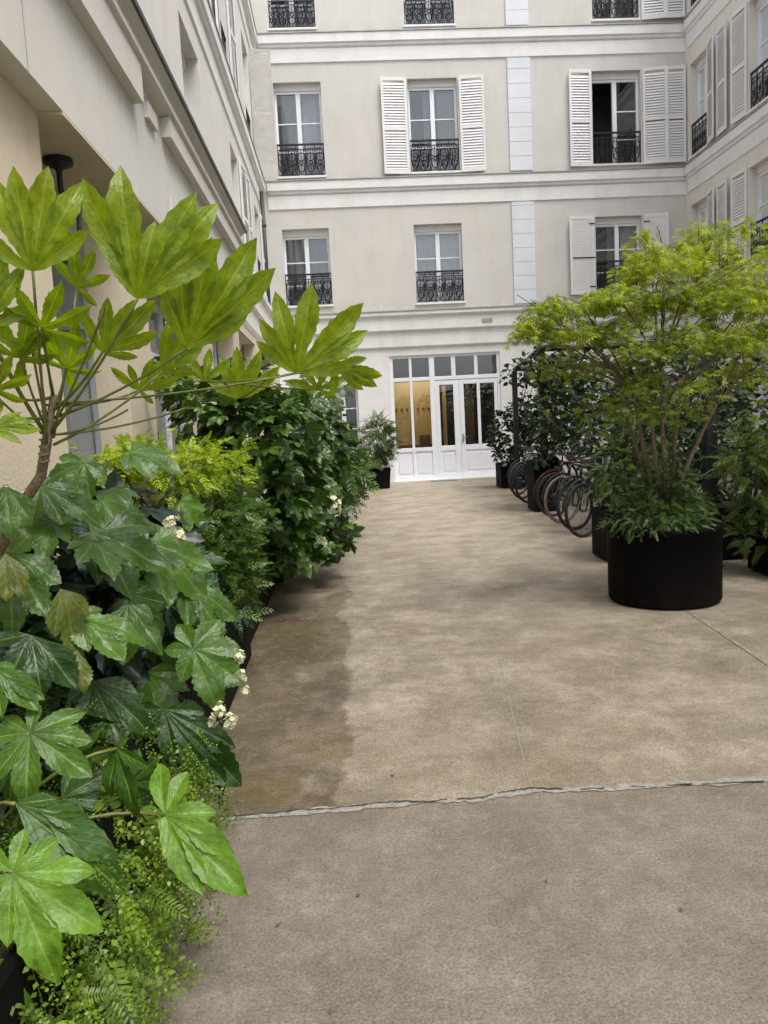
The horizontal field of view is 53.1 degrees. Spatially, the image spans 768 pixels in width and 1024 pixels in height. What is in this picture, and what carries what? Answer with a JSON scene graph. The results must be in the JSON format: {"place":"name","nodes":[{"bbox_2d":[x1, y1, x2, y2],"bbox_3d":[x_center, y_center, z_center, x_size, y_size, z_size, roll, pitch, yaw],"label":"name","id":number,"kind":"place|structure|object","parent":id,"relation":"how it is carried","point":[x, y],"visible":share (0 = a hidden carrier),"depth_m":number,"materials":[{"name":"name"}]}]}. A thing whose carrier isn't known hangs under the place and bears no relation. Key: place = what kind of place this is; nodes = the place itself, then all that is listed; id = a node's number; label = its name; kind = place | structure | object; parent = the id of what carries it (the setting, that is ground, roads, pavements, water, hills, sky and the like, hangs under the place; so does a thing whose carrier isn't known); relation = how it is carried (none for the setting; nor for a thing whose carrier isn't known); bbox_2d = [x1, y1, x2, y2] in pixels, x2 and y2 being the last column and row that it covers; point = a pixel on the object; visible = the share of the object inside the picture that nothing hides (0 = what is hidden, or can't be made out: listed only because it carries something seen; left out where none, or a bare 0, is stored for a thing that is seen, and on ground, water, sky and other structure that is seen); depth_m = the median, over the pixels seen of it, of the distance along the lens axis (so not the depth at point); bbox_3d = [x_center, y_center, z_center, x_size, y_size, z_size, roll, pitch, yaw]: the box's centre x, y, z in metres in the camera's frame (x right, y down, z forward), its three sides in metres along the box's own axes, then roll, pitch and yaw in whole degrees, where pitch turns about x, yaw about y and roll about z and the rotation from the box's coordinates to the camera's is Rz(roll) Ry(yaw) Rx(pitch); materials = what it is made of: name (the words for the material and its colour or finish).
{"place":"outdoors","nodes":[
{"label":"outdoors","id":0,"kind":"place"},
{"bbox_2d":[0,0,280,555],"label":"apartment building","id":1,"kind":"structure","parent":0,"point":[161,102],"depth_m":5.80,"materials":[{"name":"paint"}]},
{"bbox_2d":[43,154,79,264],"bbox_3d":[-2.067,-1.937,4.942,0.210,0.641,0.182,-3,6,-3],"label":"lantern","id":2,"kind":"object","parent":1,"relation":"hanging from","point":[58,163],"visible":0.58,"depth_m":4.89,"materials":[{"name":"black metal"}]},
{"bbox_2d":[51,196,101,485],"bbox_3d":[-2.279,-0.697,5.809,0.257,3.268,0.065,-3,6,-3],"label":"side door","id":3,"kind":"structure","parent":1,"relation":"in","point":[90,442],"depth_m":5.77,"materials":[{"name":"grey paint"}]},
{"bbox_2d":[181,51,186,103],"bbox_3d":[-2.759,-5.299,10.270,0.100,1.998,1.300,-3,6,-3],"label":"window","id":4,"kind":"structure","parent":1,"relation":"in","point":[183,59],"depth_m":10.77,"materials":[{"name":"white paint"}]},
{"bbox_2d":[109,469,767,1023],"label":"ground","id":5,"kind":"structure","parent":0,"point":[373,671],"depth_m":3.05,"materials":[{"name":"concrete"}]},
{"bbox_2d":[0,689,193,1023],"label":"planter trough","id":6,"kind":"object","parent":5,"relation":"on","point":[14,982],"visible":0.02,"depth_m":1.66,"materials":[{"name":"plastic"}]},
{"bbox_2d":[0,669,245,1023],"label":"trailing shrub","id":7,"kind":"object","parent":6,"relation":"in","point":[141,937],"visible":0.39,"depth_m":1.86,"materials":[{"name":"green plant"}]},
{"bbox_2d":[0,661,248,1019],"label":"fatsia plant","id":8,"kind":"object","parent":6,"relation":"in","point":[45,899],"visible":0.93,"depth_m":1.76,"materials":[{"name":"green plant"}]},
{"bbox_2d":[0,441,249,820],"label":"plant","id":9,"kind":"object","parent":6,"relation":"in","point":[125,600],"visible":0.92,"depth_m":2.55,"materials":[{"name":"green plant"}]},
{"bbox_2d":[0,165,381,555],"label":"fatsia plant","id":10,"kind":"object","parent":6,"relation":"in","point":[171,259],"visible":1,"depth_m":2.16,"materials":[{"name":"green plant"}]},
{"bbox_2d":[170,584,250,791],"bbox_3d":[-1.197,0.833,4.027,0.740,0.498,1.950,-3,6,-3],"label":"planter trough","id":11,"kind":"object","parent":5,"relation":"on","point":[244,643],"visible":0.06,"depth_m":4.22,"materials":[{"name":"plastic"}]},
{"bbox_2d":[66,427,259,536],"bbox_3d":[-1.263,0.064,4.528,0.768,1.130,1.361,2,8,39],"label":"nandina shrub","id":12,"kind":"object","parent":11,"relation":"in","point":[205,473],"visible":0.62,"depth_m":4.41,"materials":[{"name":"green plant"}]},
{"bbox_2d":[136,457,279,639],"bbox_3d":[-1.105,0.221,4.731,0.919,1.056,1.396,-3,6,-3],"label":"nandina shrub","id":13,"kind":"object","parent":11,"relation":"in","point":[230,521],"visible":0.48,"depth_m":4.47,"materials":[{"name":"green plant"}]},
{"bbox_2d":[233,546,274,640],"bbox_3d":[-1.331,0.610,6.161,0.700,0.498,2.150,-3,6,-3],"label":"planter trough","id":14,"kind":"object","parent":5,"relation":"on","point":[263,597],"visible":0.14,"depth_m":6.12,"materials":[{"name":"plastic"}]},
{"bbox_2d":[153,353,342,583],"bbox_3d":[-0.912,-0.326,6.170,1.628,1.928,1.494,-8,8,-39],"label":"hydrangea plant","id":15,"kind":"object","parent":14,"relation":"in","point":[287,469],"visible":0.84,"depth_m":5.80,"materials":[{"name":"green plant"}]},
{"bbox_2d":[267,534,287,583],"bbox_3d":[-1.426,0.362,8.496,0.760,0.498,2.250,-3,6,-3],"label":"planter trough","id":16,"kind":"object","parent":5,"relation":"on","point":[279,579],"visible":0.09,"depth_m":7.42,"materials":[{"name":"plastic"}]},
{"bbox_2d":[154,357,325,468],"bbox_3d":[-1.339,-0.579,7.409,1.829,1.798,1.108,-6,7,-29],"label":"climbing shrub","id":17,"kind":"object","parent":16,"relation":"in","point":[185,382],"visible":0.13,"depth_m":7.15,"materials":[{"name":"green plant"}]},
{"bbox_2d":[257,399,364,569],"bbox_3d":[-0.810,-0.332,7.741,1.185,1.719,2.092,-3,6,-3],"label":"hydrangea plant","id":18,"kind":"object","parent":16,"relation":"in","point":[332,548],"visible":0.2,"depth_m":7.53,"materials":[{"name":"green plant"}]},
{"bbox_2d":[366,467,390,488],"bbox_3d":[-0.139,-0.835,18.928,0.600,0.490,0.600,-3,6,-3],"label":"plant pot","id":19,"kind":"object","parent":5,"relation":"on","point":[382,478],"visible":0.56,"depth_m":18.65,"materials":[{"name":"plastic"}]},
{"bbox_2d":[354,408,404,470],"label":"potted shrub","id":20,"kind":"object","parent":19,"relation":"in","point":[380,453],"visible":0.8,"depth_m":18.69,"materials":[{"name":"green plant"}]},
{"bbox_2d":[431,479,457,481],"bbox_3d":[1.605,-0.842,20.438,0.670,0.016,0.400,-3,6,-3],"label":"doormat","id":21,"kind":"object","parent":5,"relation":"on","point":[444,480],"visible":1,"depth_m":20.32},
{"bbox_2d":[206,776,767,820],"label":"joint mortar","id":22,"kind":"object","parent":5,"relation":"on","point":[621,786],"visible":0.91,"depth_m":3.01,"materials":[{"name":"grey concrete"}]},
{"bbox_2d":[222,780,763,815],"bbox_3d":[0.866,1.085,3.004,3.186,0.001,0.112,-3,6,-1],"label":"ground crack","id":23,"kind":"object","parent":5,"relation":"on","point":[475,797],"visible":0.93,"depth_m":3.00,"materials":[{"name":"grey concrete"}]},
{"bbox_2d":[495,461,526,487],"bbox_3d":[3.063,-0.853,17.393,0.950,0.548,0.600,-3,6,-3],"label":"planter trough","id":24,"kind":"object","parent":5,"relation":"on","point":[501,478],"visible":0.3,"depth_m":17.10,"materials":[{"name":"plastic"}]},
{"bbox_2d":[485,392,553,466],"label":"leafy shrub","id":25,"kind":"object","parent":24,"relation":"in","point":[498,434],"visible":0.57,"depth_m":17.08,"materials":[{"name":"green plant"}]},
{"bbox_2d":[492,632,529,782],"bbox_3d":[0.673,0.966,4.235,0.005,0.001,2.292,-2,6,5],"label":"ground score","id":26,"kind":"object","parent":5,"relation":"on","point":[512,714],"visible":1,"depth_m":3.80,"materials":[{"name":"concrete"}]},
{"bbox_2d":[506,444,562,493],"bbox_3d":[3.095,-0.885,15.643,1.772,0.988,0.602,-8,12,-38],"label":"bicycle","id":27,"kind":"object","parent":5,"relation":"on","point":[507,476],"visible":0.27,"depth_m":15.26,"materials":[{"name":"metal"}]},
{"bbox_2d":[508,446,570,498],"bbox_3d":[3.011,-0.785,14.744,1.772,0.988,0.602,-7,10,-36],"label":"bicycle","id":28,"kind":"object","parent":5,"relation":"on","point":[511,480],"visible":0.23,"depth_m":14.38,"materials":[{"name":"metal"}]},
{"bbox_2d":[526,458,558,511],"bbox_3d":[2.589,-0.454,12.526,0.400,0.848,0.500,-3,6,-3],"label":"planter trough","id":29,"kind":"object","parent":5,"relation":"on","point":[533,475],"visible":0.54,"depth_m":12.30,"materials":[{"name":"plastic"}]},
{"bbox_2d":[513,447,577,502],"bbox_3d":[2.956,-0.700,13.982,1.772,0.988,0.602,-7,4,-36],"label":"bicycle","id":30,"kind":"object","parent":5,"relation":"on","point":[518,474],"visible":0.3,"depth_m":13.61,"materials":[{"name":"metal"}]},
{"bbox_2d":[533,450,610,516],"bbox_3d":[3.011,-0.464,11.773,1.772,0.988,0.602,-6,8,-25],"label":"bicycle","id":31,"kind":"object","parent":5,"relation":"on","point":[544,478],"visible":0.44,"depth_m":11.57,"materials":[{"name":"metal"}]},
{"bbox_2d":[541,452,630,522],"bbox_3d":[2.936,-0.378,11.011,1.772,0.988,0.602,-6,7,-29],"label":"bicycle","id":32,"kind":"object","parent":5,"relation":"on","point":[548,488],"visible":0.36,"depth_m":10.78,"materials":[{"name":"metal"}]},
{"bbox_2d":[553,454,644,529],"bbox_3d":[2.907,-0.301,10.310,1.772,0.988,0.602,-7,5,-33],"label":"bicycle","id":33,"kind":"object","parent":5,"relation":"on","point":[557,502],"visible":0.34,"depth_m":10.04,"materials":[{"name":"metal"}]},
{"bbox_2d":[562,456,648,537],"bbox_3d":[2.822,-0.229,9.685,1.772,0.988,0.602,-7,6,-36],"label":"bicycle","id":34,"kind":"object","parent":5,"relation":"on","point":[566,503],"visible":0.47,"depth_m":9.37,"materials":[{"name":"metal"}]},
{"bbox_2d":[591,505,684,559],"bbox_3d":[2.633,0.206,7.941,0.820,0.518,0.510,-3,6,-3],"label":"planter trough","id":35,"kind":"object","parent":5,"relation":"on","point":[599,542],"visible":0.28,"depth_m":7.92,"materials":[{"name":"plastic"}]},
{"bbox_2d":[576,385,696,511],"bbox_3d":[2.607,-0.641,7.920,1.329,1.289,1.031,-3,6,-3],"label":"leafy shrub","id":36,"kind":"object","parent":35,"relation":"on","point":[621,487],"visible":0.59,"depth_m":7.82,"materials":[{"name":"green plant"}]},
{"bbox_2d":[511,280,767,566],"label":"pergola","id":37,"kind":"object","parent":5,"relation":"on","point":[710,436],"visible":0.22,"depth_m":7.21,"materials":[{"name":"black metal"}]},
{"bbox_2d":[499,353,593,464],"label":"climbing plant","id":38,"kind":"object","parent":37,"relation":"attached to","point":[507,365],"visible":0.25,"depth_m":16.46,"materials":[{"name":"green plant"}]},
{"bbox_2d":[513,343,646,470],"bbox_3d":[3.238,-1.714,12.443,2.252,2.126,1.260,-3,6,-3],"label":"climbing plant","id":39,"kind":"object","parent":37,"relation":"attached to","point":[563,405],"visible":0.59,"depth_m":12.22,"materials":[{"name":"green plant"}]},
{"bbox_2d":[677,325,767,506],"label":"climbing plant","id":40,"kind":"object","parent":37,"relation":"attached to","point":[698,464],"visible":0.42,"depth_m":7.60,"materials":[{"name":"green plant"}]},
{"bbox_2d":[553,346,767,484],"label":"leafy shrub","id":41,"kind":"object","parent":5,"relation":"on","point":[576,446],"visible":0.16,"depth_m":13.90,"materials":[{"name":"green plant"}]},
{"bbox_2d":[605,518,723,609],"bbox_3d":[2.210,0.386,6.069,0.874,0.592,0.874,-3,6,-3],"label":"plant pot","id":42,"kind":"object","parent":5,"relation":"on","point":[677,570],"visible":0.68,"depth_m":5.70,"materials":[{"name":"plastic"}]},
{"bbox_2d":[502,210,767,530],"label":"maple tree","id":43,"kind":"object","parent":42,"relation":"in","point":[737,295],"visible":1,"depth_m":5.75,"materials":[{"name":"green plant"}]},
{"bbox_2d":[595,449,721,543],"bbox_3d":[2.115,-0.109,5.954,0.986,0.762,0.899,-3,6,-3],"label":"fern plant","id":44,"kind":"object","parent":42,"relation":"in","point":[681,520],"visible":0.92,"depth_m":5.88,"materials":[{"name":"green plant"}]},
{"bbox_2d":[590,336,767,500],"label":"leafy shrub","id":45,"kind":"object","parent":5,"relation":"on","point":[740,402],"visible":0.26,"depth_m":9.68,"materials":[{"name":"green plant"}]},
{"bbox_2d":[687,611,767,664],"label":"ground slot","id":46,"kind":"object","parent":5,"relation":"on","point":[731,639],"visible":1,"depth_m":4.91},
{"bbox_2d":[692,497,767,558],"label":"planter trough","id":47,"kind":"object","parent":5,"relation":"on","point":[727,553],"visible":0.02,"depth_m":7.51,"materials":[{"name":"metal"}]},
{"bbox_2d":[748,506,767,574],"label":"planter trough","id":48,"kind":"object","parent":5,"relation":"on","point":[761,565],"visible":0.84,"depth_m":6.80,"materials":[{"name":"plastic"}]},
{"bbox_2d":[696,412,767,565],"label":"maple shrub","id":49,"kind":"object","parent":48,"relation":"in","point":[759,452],"visible":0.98,"depth_m":6.77,"materials":[{"name":"green plant"}]},
{"bbox_3d":[-1.557,0.078,11.555,0.820,0.418,3.300,-3,6,-3],"label":"planter trough","id":50,"kind":"object","parent":5,"relation":"on","visible":0},
{"bbox_2d":[282,375,352,446],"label":"leafy shrub","id":51,"kind":"object","parent":50,"relation":"on","point":[333,405],"visible":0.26,"depth_m":10.86,"materials":[{"name":"green plant"}]},
{"bbox_2d":[319,398,352,450],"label":"leafy shrub","id":52,"kind":"object","parent":50,"relation":"in","point":[339,415],"visible":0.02,"depth_m":12.50,"materials":[{"name":"green plant"}]},
{"bbox_2d":[322,422,381,519],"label":"bamboo shrub","id":53,"kind":"object","parent":50,"relation":"in","point":[362,483],"visible":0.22,"depth_m":10.24,"materials":[{"name":"green plant"}]},
{"bbox_2d":[250,0,687,482],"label":"apartment building","id":54,"kind":"structure","parent":0,"point":[447,182],"depth_m":20.08,"materials":[{"name":"beige paint"}]},
{"bbox_2d":[268,0,316,30],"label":"window","id":55,"kind":"structure","parent":54,"relation":"in","point":[309,7],"depth_m":19.72,"materials":[{"name":"white paint"}]},
{"bbox_2d":[273,84,326,178],"bbox_3d":[-2.178,-9.800,19.869,1.270,2.358,0.445,-3,6,-3],"label":"window","id":56,"kind":"structure","parent":54,"relation":"in","point":[298,108],"depth_m":20.00,"materials":[{"name":"white paint"}]},
{"bbox_2d":[282,229,333,307],"bbox_3d":[-2.004,-6.384,20.238,1.270,1.998,0.445,-3,6,-3],"label":"window","id":57,"kind":"structure","parent":54,"relation":"in","point":[305,251],"depth_m":20.38,"materials":[{"name":"grey glass"}]},
{"bbox_2d":[328,388,359,448],"bbox_3d":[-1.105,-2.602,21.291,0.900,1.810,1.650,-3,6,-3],"label":"window","id":58,"kind":"structure","parent":54,"relation":"in","point":[352,410],"depth_m":20.85,"materials":[{"name":"white paint"}]},
{"bbox_2d":[403,0,455,27],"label":"window","id":59,"kind":"structure","parent":54,"relation":"in","point":[418,16],"depth_m":19.88,"materials":[{"name":"white paint"}]},
{"bbox_2d":[407,80,461,174],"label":"window","id":60,"kind":"structure","parent":54,"relation":"in","point":[432,107],"depth_m":20.17,"materials":[{"name":"white paint"}]},
{"bbox_2d":[414,224,465,304],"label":"window","id":61,"kind":"structure","parent":54,"relation":"in","point":[437,247],"depth_m":20.52,"materials":[{"name":"grey glass"}]},
{"bbox_2d":[435,380,461,478],"bbox_3d":[1.751,-2.234,20.787,0.640,2.640,0.050,-3,6,-3],"label":"door","id":62,"kind":"structure","parent":54,"relation":"in","point":[449,456],"depth_m":20.81,"materials":[{"name":"white paint"}]},
{"bbox_2d":[459,378,499,476],"bbox_3d":[2.593,-2.279,20.802,1.035,2.640,0.100,-3,6,-3],"label":"door","id":63,"kind":"structure","parent":54,"relation":"in","point":[477,461],"depth_m":20.86,"materials":[{"name":"white paint"}]},
{"bbox_2d":[549,373,587,440],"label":"window","id":64,"kind":"structure","parent":54,"relation":"in","point":[583,386],"depth_m":21.13,"materials":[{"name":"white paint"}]},
{"bbox_2d":[591,0,640,21],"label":"window","id":65,"kind":"structure","parent":54,"relation":"in","point":[595,1],"depth_m":20.11,"materials":[{"name":"white paint"}]},
{"bbox_2d":[592,72,642,166],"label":"window","id":66,"kind":"structure","parent":54,"relation":"in","point":[614,95],"depth_m":21.09,"materials":[{"name":"white paint"}]},
{"bbox_2d":[595,217,643,292],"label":"window","id":67,"kind":"structure","parent":54,"relation":"in","point":[611,233],"depth_m":20.75,"materials":[{"name":"grey glass"}]},
{"bbox_2d":[677,452,762,500],"bbox_3d":[4.075,-0.192,8.766,1.772,0.988,0.602,-4,2,-11],"label":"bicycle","id":68,"kind":"object","parent":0,"point":[722,494],"visible":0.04,"depth_m":8.71,"materials":[{"name":"metal"}]},
{"bbox_2d":[683,0,767,472],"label":"apartment building","id":69,"kind":"structure","parent":0,"point":[726,64],"depth_m":17.94,"materials":[{"name":"white paint"}]},
{"bbox_2d":[687,0,698,13],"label":"window","id":70,"kind":"structure","parent":69,"relation":"in","point":[696,2],"depth_m":19.33,"materials":[{"name":"white paint"}]},
{"bbox_2d":[688,55,707,160],"bbox_3d":[8.059,-10.286,19.410,0.320,2.348,1.010,-3,6,-3],"label":"window","id":71,"kind":"structure","parent":69,"relation":"in","point":[701,66],"depth_m":19.64,"materials":[{"name":"white paint"}]},
{"bbox_2d":[697,200,706,280],"bbox_3d":[8.230,-6.934,19.772,0.320,2.098,1.010,-3,6,-3],"label":"window","id":72,"kind":"structure","parent":69,"relation":"in","point":[701,208],"depth_m":19.96,"materials":[{"name":"white paint"}]},
{"bbox_2d":[746,0,767,114],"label":"window","id":73,"kind":"structure","parent":69,"relation":"in","point":[762,5],"depth_m":16.80,"materials":[{"name":"white paint"}]},
{"bbox_2d":[748,161,767,262],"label":"window","id":74,"kind":"structure","parent":69,"relation":"in","point":[762,171],"depth_m":17.15,"materials":[{"name":"white paint"}]},
{"bbox_2d":[756,351,767,433],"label":"window","id":75,"kind":"structure","parent":69,"relation":"in","point":[762,355],"depth_m":17.64,"materials":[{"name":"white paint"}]}
]}

